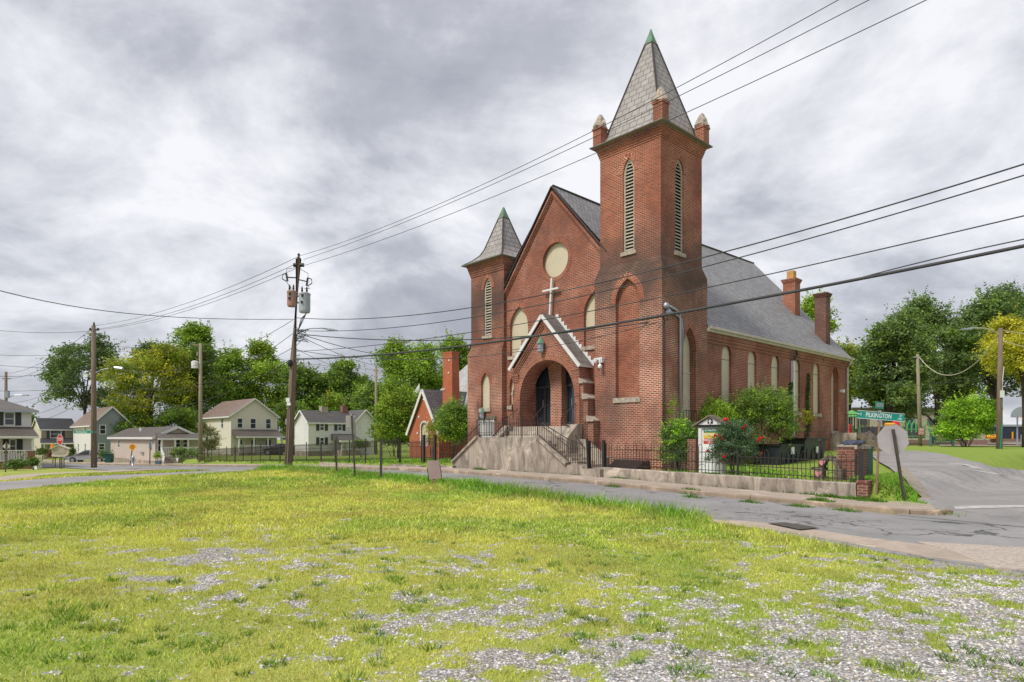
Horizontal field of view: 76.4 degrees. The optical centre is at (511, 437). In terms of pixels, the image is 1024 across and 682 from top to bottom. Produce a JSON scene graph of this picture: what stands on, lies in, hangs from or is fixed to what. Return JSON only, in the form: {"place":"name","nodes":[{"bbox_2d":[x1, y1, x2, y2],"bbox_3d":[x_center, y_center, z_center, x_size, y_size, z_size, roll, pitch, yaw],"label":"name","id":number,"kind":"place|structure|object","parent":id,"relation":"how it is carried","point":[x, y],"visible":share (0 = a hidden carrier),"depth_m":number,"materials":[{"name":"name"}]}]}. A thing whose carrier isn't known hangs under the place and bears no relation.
{"place":"outdoors","nodes":[
{"label":"outdoors","id":0,"kind":"place"},
{"bbox_2d":[0,469,159,479],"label":"path","id":1,"kind":"structure","parent":0,"point":[11,477],"depth_m":34.09,"materials":[{"name":"concrete"}]},
{"bbox_2d":[0,440,1023,681],"bbox_3d":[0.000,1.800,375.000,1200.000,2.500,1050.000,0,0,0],"label":"ground","id":2,"kind":"structure","parent":0,"point":[1011,457],"depth_m":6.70,"materials":[{"name":"plant"}]},
{"bbox_2d":[1,454,29,470],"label":"bush","id":3,"kind":"object","parent":2,"relation":"on","point":[12,463],"visible":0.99,"depth_m":45.73,"materials":[{"name":"green plant"}]},
{"bbox_2d":[0,399,38,469],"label":"porch house","id":4,"kind":"structure","parent":2,"relation":"on","point":[17,432],"depth_m":51.91,"materials":[{"name":"white"}]},
{"bbox_2d":[32,418,74,458],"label":"tan house","id":5,"kind":"structure","parent":2,"relation":"on","point":[49,431],"depth_m":93.66,"materials":[{"name":"beige"}]},
{"bbox_2d":[50,445,70,468],"bbox_3d":[-33.972,1.558,49.000,1.448,2.073,0.300,0,0,0],"label":"notice board","id":6,"kind":"object","parent":2,"relation":"on","point":[61,451],"visible":0.96,"depth_m":48.97,"materials":[{"name":"wood"}]},
{"bbox_2d":[34,332,126,414],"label":"tree","id":7,"kind":"object","parent":2,"relation":"on","point":[64,373],"visible":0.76,"depth_m":98.56,"materials":[{"name":"green plant"}]},
{"bbox_2d":[65,450,107,461],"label":"car","id":8,"kind":"object","parent":2,"relation":"on","point":[82,456],"visible":0.54,"depth_m":75.17,"materials":[{"name":"silver metal"}]},
{"bbox_2d":[42,462,162,469],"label":"side lane","id":9,"kind":"structure","parent":2,"relation":"on","point":[88,466],"depth_m":53.43,"materials":[{"name":"asphalt"}]},
{"bbox_2d":[70,406,134,453],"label":"grey house","id":10,"kind":"structure","parent":2,"relation":"on","point":[111,414],"depth_m":85.69,"materials":[{"name":"white"}]},
{"bbox_2d":[89,322,123,467],"bbox_3d":[-31.080,-3.021,49.830,2.780,11.756,0.434,0,0,10],"label":"utility pole","id":11,"kind":"object","parent":2,"relation":"on","point":[93,409],"visible":0.95,"depth_m":49.86,"materials":[{"name":"brown wood"}]},
{"bbox_2d":[0,470,244,489],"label":"alley","id":12,"kind":"structure","parent":2,"relation":"on","point":[8,485],"depth_m":22.74,"materials":[{"name":"asphalt"}]},
{"bbox_2d":[108,409,153,434],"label":"bush","id":13,"kind":"object","parent":2,"relation":"on","point":[136,417],"visible":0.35,"depth_m":87.07,"materials":[{"name":"green plant"}]},
{"bbox_2d":[84,333,208,427],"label":"tree","id":14,"kind":"object","parent":2,"relation":"on","point":[170,357],"visible":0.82,"depth_m":90.29,"materials":[{"name":"green plant"}]},
{"bbox_2d":[129,338,171,417],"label":"tree","id":15,"kind":"object","parent":2,"relation":"on","point":[143,347],"visible":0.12,"depth_m":110.88,"materials":[{"name":"green plant"}]},
{"bbox_2d":[107,426,205,463],"bbox_3d":[-37.801,0.859,68.916,4.607,4.003,20.830,0,0,-43],"label":"bungalow","id":16,"kind":"object","parent":2,"relation":"on","point":[164,440],"visible":0.66,"depth_m":64.17,"materials":[{"name":"beige"}]},
{"bbox_2d":[143,405,197,432],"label":"bush","id":17,"kind":"object","parent":2,"relation":"on","point":[177,415],"visible":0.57,"depth_m":89.07,"materials":[{"name":"green plant"}]},
{"bbox_2d":[167,443,201,463],"bbox_3d":[-28.243,1.412,56.116,2.575,2.126,2.627,0,0,45],"label":"bush","id":18,"kind":"object","parent":2,"relation":"on","point":[180,451],"visible":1,"depth_m":55.71,"materials":[{"name":"green plant"}]},
{"bbox_2d":[168,317,217,363],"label":"tree","id":19,"kind":"object","parent":2,"relation":"on","point":[190,331],"visible":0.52,"depth_m":102.54,"materials":[{"name":"green plant"}]},
{"bbox_2d":[191,344,202,462],"bbox_3d":[-28.024,-2.854,57.900,0.926,11.035,0.600,0,0,0],"label":"utility pole","id":20,"kind":"object","parent":2,"relation":"on","point":[200,423],"visible":0.89,"depth_m":57.88,"materials":[{"name":"brown wood"}]},
{"bbox_2d":[171,336,228,424],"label":"tree","id":21,"kind":"object","parent":2,"relation":"on","point":[207,367],"visible":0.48,"depth_m":96.25,"materials":[{"name":"green plant"}]},
{"bbox_2d":[193,420,226,456],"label":"tree","id":22,"kind":"object","parent":2,"relation":"on","point":[209,443],"visible":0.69,"depth_m":73.49,"materials":[{"name":"green plant"}]},
{"bbox_2d":[197,446,234,461],"bbox_3d":[-25.358,1.510,55.629,0.056,1.703,9.068,0,0,-43],"label":"iron fence","id":23,"kind":"object","parent":2,"relation":"on","point":[212,454],"visible":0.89,"depth_m":55.74,"materials":[{"name":"metal"}]},
{"bbox_2d":[212,339,259,405],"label":"tree","id":24,"kind":"object","parent":2,"relation":"on","point":[231,362],"visible":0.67,"depth_m":103.20,"materials":[{"name":"green plant"}]},
{"bbox_2d":[203,398,284,455],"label":"two storey house","id":25,"kind":"structure","parent":2,"relation":"on","point":[245,423],"depth_m":83.92,"materials":[{"name":"beige"}]},
{"bbox_2d":[235,444,279,462],"bbox_3d":[-19.346,1.238,49.232,0.056,1.661,8.520,0,0,-43],"label":"iron fence","id":26,"kind":"object","parent":2,"relation":"on","point":[260,452],"visible":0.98,"depth_m":48.59,"materials":[{"name":"metal"}]},
{"bbox_2d":[235,332,297,414],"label":"tree","id":27,"kind":"object","parent":2,"relation":"on","point":[259,348],"visible":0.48,"depth_m":106.22,"materials":[{"name":"green plant"}]},
{"bbox_2d":[271,397,311,444],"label":"bush","id":28,"kind":"object","parent":2,"relation":"on","point":[281,408],"visible":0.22,"depth_m":95.14,"materials":[{"name":"green plant"}]},
{"bbox_2d":[266,354,326,414],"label":"tree","id":29,"kind":"object","parent":2,"relation":"on","point":[309,383],"visible":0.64,"depth_m":104.38,"materials":[{"name":"green plant"}]},
{"bbox_2d":[280,441,320,462],"bbox_3d":[-14.323,1.021,43.887,0.056,1.593,6.181,0,0,-43],"label":"iron fence","id":30,"kind":"object","parent":2,"relation":"on","point":[314,448],"visible":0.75,"depth_m":43.11,"materials":[{"name":"metal"}]},
{"bbox_2d":[282,253,337,465],"bbox_3d":[-9.911,-3.410,31.717,2.752,11.322,0.697,0,0,7],"label":"utility pole","id":31,"kind":"object","parent":2,"relation":"on","point":[303,302],"visible":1,"depth_m":31.84,"materials":[{"name":"brown wood"}]},
{"bbox_2d":[0,290,293,319],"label":"power line","id":32,"kind":"object","parent":31,"relation":"attached to","point":[142,314],"visible":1,"depth_m":23.85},
{"bbox_2d":[298,322,657,359],"bbox_3d":[-2.506,-3.965,28.483,17.770,0.988,0.025,0,0,23],"label":"power line","id":33,"kind":"object","parent":31,"relation":"attached to","point":[483,355],"visible":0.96,"depth_m":27.90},
{"bbox_2d":[300,318,669,340],"bbox_3d":[-2.236,-4.690,28.574,18.017,0.882,0.040,0,0,22],"label":"power line","id":34,"kind":"object","parent":31,"relation":"attached to","point":[477,339],"visible":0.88,"depth_m":28.39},
{"bbox_2d":[300,0,837,255],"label":"power line","id":35,"kind":"object","parent":31,"relation":"attached to","point":[609,122],"visible":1,"depth_m":17.32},
{"bbox_2d":[303,0,868,259],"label":"power line","id":36,"kind":"object","parent":31,"relation":"attached to","point":[632,118],"visible":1,"depth_m":16.48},
{"bbox_2d":[307,0,925,264],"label":"power line","id":37,"kind":"object","parent":31,"relation":"attached to","point":[666,121],"visible":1,"depth_m":15.40,"materials":[{"name":"rubber"}]},
{"bbox_2d":[294,244,1023,359],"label":"power line","id":38,"kind":"object","parent":31,"relation":"attached to","point":[842,282],"visible":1,"depth_m":14.68,"materials":[{"name":"rubber"}]},
{"bbox_2d":[863,239,1023,276],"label":"power line","id":39,"kind":"object","parent":38,"relation":"attached to","point":[947,255],"visible":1,"depth_m":11.77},
{"bbox_2d":[295,215,1023,351],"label":"power line","id":40,"kind":"object","parent":31,"relation":"attached to","point":[719,284],"visible":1,"depth_m":14.70,"materials":[{"name":"rubber"}]},
{"bbox_2d":[296,163,1023,319],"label":"power line","id":41,"kind":"object","parent":31,"relation":"attached to","point":[724,251],"visible":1,"depth_m":14.59,"materials":[{"name":"rubber"}]},
{"bbox_2d":[297,175,1023,330],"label":"power line","id":42,"kind":"object","parent":31,"relation":"attached to","point":[726,260],"visible":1,"depth_m":14.69,"materials":[{"name":"rubber"}]},
{"bbox_2d":[314,386,346,410],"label":"tree","id":43,"kind":"object","parent":2,"relation":"on","point":[334,401],"visible":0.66,"depth_m":83.27,"materials":[{"name":"green plant"}]},
{"bbox_2d":[294,404,374,455],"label":"weatherboard house","id":44,"kind":"structure","parent":2,"relation":"on","point":[323,424],"depth_m":73.85,"materials":[{"name":"wood"}]},
{"bbox_2d":[321,440,364,462],"bbox_3d":[-10.342,0.849,39.650,0.056,1.571,5.478,0,0,-43],"label":"iron fence","id":45,"kind":"object","parent":2,"relation":"on","point":[359,447],"visible":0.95,"depth_m":39.37,"materials":[{"name":"metal"}]},
{"bbox_2d":[312,355,374,410],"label":"tree","id":46,"kind":"object","parent":2,"relation":"on","point":[342,381],"visible":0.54,"depth_m":107.46,"materials":[{"name":"green plant"}]},
{"bbox_2d":[346,415,355,476],"bbox_3d":[-5.728,0.435,23.187,0.364,2.458,0.100,0,0,-17],"label":"sign","id":47,"kind":"object","parent":2,"relation":"on","point":[350,420],"visible":0.82,"depth_m":23.17,"materials":[{"name":"metal"}]},
{"bbox_2d":[344,372,386,435],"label":"tree","id":48,"kind":"object","parent":2,"relation":"on","point":[365,398],"visible":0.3,"depth_m":98.51,"materials":[{"name":"green plant"}]},
{"bbox_2d":[365,436,399,462],"bbox_3d":[-7.267,0.695,36.378,0.056,1.557,3.534,0,0,-43],"label":"iron fence","id":49,"kind":"object","parent":2,"relation":"on","point":[384,445],"visible":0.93,"depth_m":36.09,"materials":[{"name":"metal"}]},
{"bbox_2d":[365,417,409,455],"bbox_3d":[-11.689,-0.832,63.986,5.541,5.521,5.522,0,0,0],"label":"bush","id":50,"kind":"object","parent":2,"relation":"on","point":[388,442],"visible":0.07,"depth_m":63.15,"materials":[{"name":"green plant"}]},
{"bbox_2d":[368,368,419,457],"bbox_3d":[-8.746,-1.868,49.916,4.796,7.117,4.315,0,0,0],"label":"tree","id":51,"kind":"object","parent":2,"relation":"on","point":[394,408],"visible":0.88,"depth_m":49.22,"materials":[{"name":"green plant"}]},
{"bbox_2d":[369,330,442,395],"bbox_3d":[-9.065,-4.013,61.873,7.842,11.964,7.531,0,0,-43],"label":"tree","id":52,"kind":"object","parent":2,"relation":"on","point":[425,374],"visible":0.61,"depth_m":60.70,"materials":[{"name":"green plant"}]},
{"bbox_2d":[400,440,421,461],"bbox_3d":[-5.334,0.718,34.321,0.056,1.184,1.991,0,0,-43],"label":"iron fence","id":53,"kind":"object","parent":2,"relation":"on","point":[406,450],"visible":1,"depth_m":34.27,"materials":[{"name":"metal"}]},
{"bbox_2d":[422,435,436,461],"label":"iron gate","id":54,"kind":"structure","parent":2,"relation":"on","point":[425,441],"depth_m":33.22,"materials":[{"name":"metal"}]},
{"bbox_2d":[427,460,441,484],"bbox_3d":[-2.333,1.144,19.660,0.461,0.928,0.087,0,0,2],"label":"blank sign","id":55,"kind":"object","parent":2,"relation":"on","point":[434,468],"visible":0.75,"depth_m":19.62,"materials":[{"name":"metal"}]},
{"bbox_2d":[405,351,467,457],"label":"brick cottage","id":56,"kind":"structure","parent":2,"relation":"on","point":[455,380],"depth_m":46.07,"materials":[{"name":"red brick"}]},
{"bbox_2d":[430,391,467,457],"bbox_3d":[-3.584,-0.730,41.490,3.482,4.497,2.839,0,0,0],"label":"tree","id":57,"kind":"object","parent":2,"relation":"on","point":[452,417],"visible":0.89,"depth_m":40.93,"materials":[{"name":"green plant"}]},
{"bbox_2d":[435,326,470,374],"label":"tree","id":58,"kind":"object","parent":2,"relation":"on","point":[463,352],"visible":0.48,"depth_m":71.04,"materials":[{"name":"green plant"}]},
{"bbox_2d":[97,464,952,514],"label":"kerb","id":59,"kind":"structure","parent":2,"relation":"on","point":[883,510],"depth_m":19.80,"materials":[{"name":"concrete"}]},
{"bbox_2d":[451,400,609,475],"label":"front steps","id":60,"kind":"structure","parent":2,"relation":"on","point":[561,449],"depth_m":27.78,"materials":[{"name":"concrete"}]},
{"bbox_2d":[584,468,602,476],"bbox_3d":[3.237,1.469,24.909,0.600,0.562,0.788,0,0,-43],"label":"gate step","id":61,"kind":"object","parent":2,"relation":"on","point":[594,472],"visible":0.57,"depth_m":24.63,"materials":[{"name":"concrete"}]},
{"bbox_2d":[586,439,605,468],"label":"iron gate","id":62,"kind":"structure","parent":61,"relation":"on","point":[588,450],"depth_m":24.98,"materials":[{"name":"metal"}]},
{"bbox_2d":[609,459,649,469],"bbox_3d":[4.478,1.065,25.508,1.130,0.410,1.463,0,0,-43],"label":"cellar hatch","id":63,"kind":"object","parent":2,"relation":"on","point":[615,462],"visible":0.42,"depth_m":25.34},
{"bbox_2d":[461,29,854,469],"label":"church","id":64,"kind":"structure","parent":2,"relation":"on","point":[643,215],"depth_m":27.94,"materials":[{"name":"brick"}]},
{"bbox_2d":[478,374,490,411],"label":"window","id":65,"kind":"structure","parent":64,"relation":"in","point":[486,408],"depth_m":32.68,"materials":[{"name":"glass"}]},
{"bbox_2d":[476,416,495,436],"bbox_3d":[-1.303,-0.160,32.461,0.189,1.820,1.456,0,0,-43],"label":"cellar door","id":66,"kind":"structure","parent":64,"relation":"in","point":[492,418],"depth_m":32.39,"materials":[{"name":"white paint"}]},
{"bbox_2d":[507,309,527,359],"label":"window","id":67,"kind":"structure","parent":64,"relation":"in","point":[520,317],"depth_m":31.44,"materials":[{"name":"glass"}]},
{"bbox_2d":[536,366,549,425],"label":"door","id":68,"kind":"structure","parent":64,"relation":"in","point":[543,382],"depth_m":30.67,"materials":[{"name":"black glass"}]},
{"bbox_2d":[545,243,567,276],"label":"round window","id":69,"kind":"structure","parent":64,"relation":"in","point":[556,260],"depth_m":29.65,"materials":[{"name":"glass"}]},
{"bbox_2d":[566,370,573,423],"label":"door","id":70,"kind":"structure","parent":64,"relation":"in","point":[569,385],"depth_m":29.47,"materials":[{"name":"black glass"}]},
{"bbox_2d":[581,294,594,350],"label":"window","id":71,"kind":"structure","parent":64,"relation":"in","point":[590,316],"depth_m":28.12,"materials":[{"name":"glass"}]},
{"bbox_2d":[722,346,728,404],"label":"window","id":72,"kind":"structure","parent":64,"relation":"in","point":[725,354],"depth_m":28.75,"materials":[{"name":"glass"}]},
{"bbox_2d":[748,351,758,411],"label":"window","id":73,"kind":"structure","parent":64,"relation":"in","point":[751,364],"depth_m":30.39,"materials":[{"name":"glass"}]},
{"bbox_2d":[812,364,821,416],"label":"window","id":74,"kind":"structure","parent":64,"relation":"in","point":[815,373],"depth_m":35.39,"materials":[{"name":"glass"}]},
{"bbox_2d":[650,408,697,470],"bbox_3d":[6.214,0.119,24.164,2.070,2.482,1.754,0,0,0],"label":"shrub","id":75,"kind":"object","parent":2,"relation":"on","point":[675,434],"visible":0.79,"depth_m":23.90,"materials":[{"name":"green plant"}]},
{"bbox_2d":[472,467,887,512],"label":"weeds","id":76,"kind":"object","parent":2,"relation":"on","point":[851,497],"visible":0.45,"depth_m":17.71,"materials":[{"name":"green plant"}]},
{"bbox_2d":[687,439,697,471],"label":"brick pier","id":77,"kind":"structure","parent":2,"relation":"on","point":[694,445],"depth_m":23.29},
{"bbox_2d":[691,415,726,473],"bbox_3d":[6.896,0.254,22.475,0.340,2.091,1.413,0,0,-43],"label":"church sign","id":78,"kind":"object","parent":2,"relation":"on","point":[707,425],"visible":0.67,"depth_m":22.52,"materials":[{"name":"white paint"}]},
{"bbox_2d":[693,391,741,434],"bbox_3d":[8.243,-0.346,27.496,3.192,3.347,2.472,0,0,0],"label":"shrub","id":79,"kind":"object","parent":2,"relation":"on","point":[719,409],"visible":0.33,"depth_m":26.80,"materials":[{"name":"green plant"}]},
{"bbox_2d":[601,467,856,496],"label":"retaining wall","id":80,"kind":"structure","parent":2,"relation":"on","point":[801,486],"depth_m":20.56,"materials":[{"name":"concrete"}]},
{"bbox_2d":[606,442,737,474],"bbox_3d":[5.378,0.722,22.711,0.047,1.118,5.336,0,0,-43],"label":"iron fence","id":81,"kind":"object","parent":80,"relation":"on","point":[675,460],"visible":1,"depth_m":22.48,"materials":[{"name":"metal"}]},
{"bbox_2d":[737,449,856,482],"bbox_3d":[8.401,0.856,19.463,0.069,1.010,3.544,0,0,-43],"label":"iron fence","id":82,"kind":"object","parent":80,"relation":"on","point":[797,468],"visible":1,"depth_m":19.32,"materials":[{"name":"metal"}]},
{"bbox_2d":[699,416,765,474],"bbox_3d":[7.391,0.292,21.828,2.169,2.141,1.729,0,0,0],"label":"rose bush","id":83,"kind":"object","parent":2,"relation":"on","point":[732,433],"visible":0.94,"depth_m":21.66,"materials":[{"name":"green plant"}]},
{"bbox_2d":[727,377,804,464],"bbox_3d":[10.718,-0.675,27.952,3.604,3.874,2.878,0,0,-25],"label":"shrub","id":84,"kind":"object","parent":2,"relation":"on","point":[749,404],"visible":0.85,"depth_m":27.43,"materials":[{"name":"green plant"}]},
{"bbox_2d":[751,444,803,464],"bbox_3d":[11.524,0.713,28.388,2.162,0.873,1.440,0,0,-43],"label":"dumpster","id":85,"kind":"object","parent":2,"relation":"on","point":[783,449],"visible":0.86,"depth_m":27.69,"materials":[{"name":"black paint"}]},
{"bbox_2d":[778,438,827,460],"bbox_3d":[13.462,0.580,30.140,2.420,1.141,1.340,0,0,-43],"label":"dumpster","id":86,"kind":"object","parent":2,"relation":"on","point":[809,448],"visible":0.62,"depth_m":29.42,"materials":[{"name":"black paint"}]},
{"bbox_2d":[800,288,842,334],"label":"tree","id":87,"kind":"object","parent":2,"relation":"on","point":[808,307],"visible":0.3,"depth_m":77.34,"materials":[{"name":"green plant"}]},
{"bbox_2d":[815,455,845,480],"bbox_3d":[9.464,0.887,19.385,0.340,0.726,0.816,0,0,-43],"label":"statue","id":88,"kind":"object","parent":2,"relation":"on","point":[819,473],"visible":0.73,"depth_m":19.32,"materials":[{"name":"grey stone"}]},
{"bbox_2d":[830,335,874,423],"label":"tree","id":89,"kind":"object","parent":2,"relation":"on","point":[848,349],"visible":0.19,"depth_m":80.51,"materials":[{"name":"green plant"}]},
{"bbox_2d":[837,444,870,477],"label":"side brick wall","id":90,"kind":"structure","parent":2,"relation":"on","point":[850,451],"depth_m":19.14,"materials":[{"name":"brick"}]},
{"bbox_2d":[830,414,881,450],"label":"steps","id":91,"kind":"structure","parent":2,"relation":"on","point":[868,437],"depth_m":36.12,"materials":[{"name":"concrete"}]},
{"bbox_2d":[856,480,872,497],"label":"brick pier","id":92,"kind":"structure","parent":2,"relation":"on","point":[864,488],"depth_m":17.92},
{"bbox_2d":[857,401,904,494],"bbox_3d":[10.089,0.427,17.862,1.230,2.828,0.318,0,0,-5],"label":"street sign","id":93,"kind":"object","parent":2,"relation":"on","point":[879,415],"visible":0.99,"depth_m":17.83,"materials":[{"name":"metal"}]},
{"bbox_2d":[877,424,908,500],"bbox_3d":[10.211,0.754,17.418,0.826,2.228,0.096,0,0,3],"label":"stop sign","id":94,"kind":"object","parent":2,"relation":"on","point":[892,439],"visible":0.98,"depth_m":17.45,"materials":[{"name":"metal"}]},
{"bbox_2d":[849,301,943,424],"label":"oak tree","id":95,"kind":"object","parent":2,"relation":"on","point":[893,341],"visible":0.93,"depth_m":75.83,"materials":[{"name":"green plant"}]},
{"bbox_2d":[914,354,923,445],"bbox_3d":[34.327,-2.861,54.947,0.668,8.389,0.445,0,0,0],"label":"utility pole","id":96,"kind":"object","parent":2,"relation":"on","point":[920,428],"visible":0.98,"depth_m":54.89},
{"bbox_2d":[851,407,989,439],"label":"building","id":97,"kind":"structure","parent":2,"relation":"on","point":[874,422],"depth_m":101.00,"materials":[{"name":"red"}]},
{"bbox_2d":[883,286,996,428],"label":"oak tree","id":98,"kind":"object","parent":2,"relation":"on","point":[952,334],"visible":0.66,"depth_m":81.95,"materials":[{"name":"green plant"}]},
{"bbox_2d":[928,386,1003,446],"bbox_3d":[34.596,-1.587,49.917,4.810,4.799,4.762,0,0,33],"label":"shrub","id":99,"kind":"object","parent":2,"relation":"on","point":[962,419],"visible":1,"depth_m":49.04,"materials":[{"name":"green plant"}]},
{"bbox_2d":[915,541,1023,571],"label":"gravel apron","id":100,"kind":"object","parent":2,"relation":"on","point":[1005,558],"visible":0.82,"depth_m":10.42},
{"bbox_2d":[941,276,1023,442],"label":"oak tree","id":101,"kind":"object","parent":2,"relation":"on","point":[995,302],"visible":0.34,"depth_m":83.42,"materials":[{"name":"green plant"}]},
{"bbox_2d":[960,327,1004,448],"bbox_3d":[29.444,-2.467,40.891,2.878,8.885,0.458,0,0,-3],"label":"utility pole","id":102,"kind":"object","parent":2,"relation":"on","point":[1000,397],"visible":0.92,"depth_m":40.88,"materials":[{"name":"brown wood"}]},
{"bbox_2d":[971,303,1023,446],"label":"tree","id":103,"kind":"object","parent":2,"relation":"on","point":[1013,355],"visible":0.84,"depth_m":47.02,"materials":[{"name":"yellow plant"}]},
{"bbox_2d":[0,0,1023,439],"label":"sky","id":104,"kind":"structure","parent":0,"point":[156,156],"materials":[{"name":"grey"}]},
{"bbox_2d":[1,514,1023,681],"bbox_3d":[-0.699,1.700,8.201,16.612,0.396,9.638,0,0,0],"label":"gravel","id":105,"kind":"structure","parent":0,"point":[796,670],"depth_m":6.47,"materials":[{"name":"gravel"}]},
{"bbox_2d":[197,464,935,509],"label":"sidewalk","id":106,"kind":"structure","parent":0,"point":[901,504],"depth_m":20.78,"materials":[{"name":"concrete"}]},
{"bbox_2d":[139,466,1023,572],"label":"road","id":107,"kind":"structure","parent":0,"point":[902,528],"depth_m":14.57,"materials":[{"name":"asphalt"}]},
{"bbox_2d":[711,519,980,563],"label":"sidewalk","id":108,"kind":"structure","parent":0,"point":[921,550],"depth_m":11.40,"materials":[{"name":"concrete"}]},
{"bbox_2d":[873,451,1023,526],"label":"side street","id":109,"kind":"structure","parent":0,"point":[945,481],"depth_m":20.92,"materials":[{"name":"asphalt"}]},
{"bbox_2d":[895,465,932,502],"bbox_3d":[12.632,1.375,20.805,0.578,0.665,8.444,0,0,26],"label":"dirt strip","id":110,"kind":"object","parent":109,"relation":"on","point":[912,480],"visible":0.8,"depth_m":19.04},
{"bbox_2d":[940,442,1020,445],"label":"path","id":111,"kind":"structure","parent":0,"point":[1004,444],"depth_m":62.72,"materials":[{"name":"concrete"}]},
{"bbox_2d":[908,439,1020,444],"bbox_3d":[40.123,0.368,60.000,18.887,0.553,1.200,0,0,0],"label":"timber edging","id":112,"kind":"object","parent":111,"relation":"on","point":[974,442],"visible":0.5,"depth_m":59.40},
{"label":"playground surface","id":113,"kind":"structure","parent":0,"visible":0},
{"bbox_2d":[992,425,1021,438],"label":"storage container","id":114,"kind":"object","parent":113,"relation":"on","point":[1009,431],"visible":0.55,"depth_m":65.90,"materials":[{"name":"metal"}]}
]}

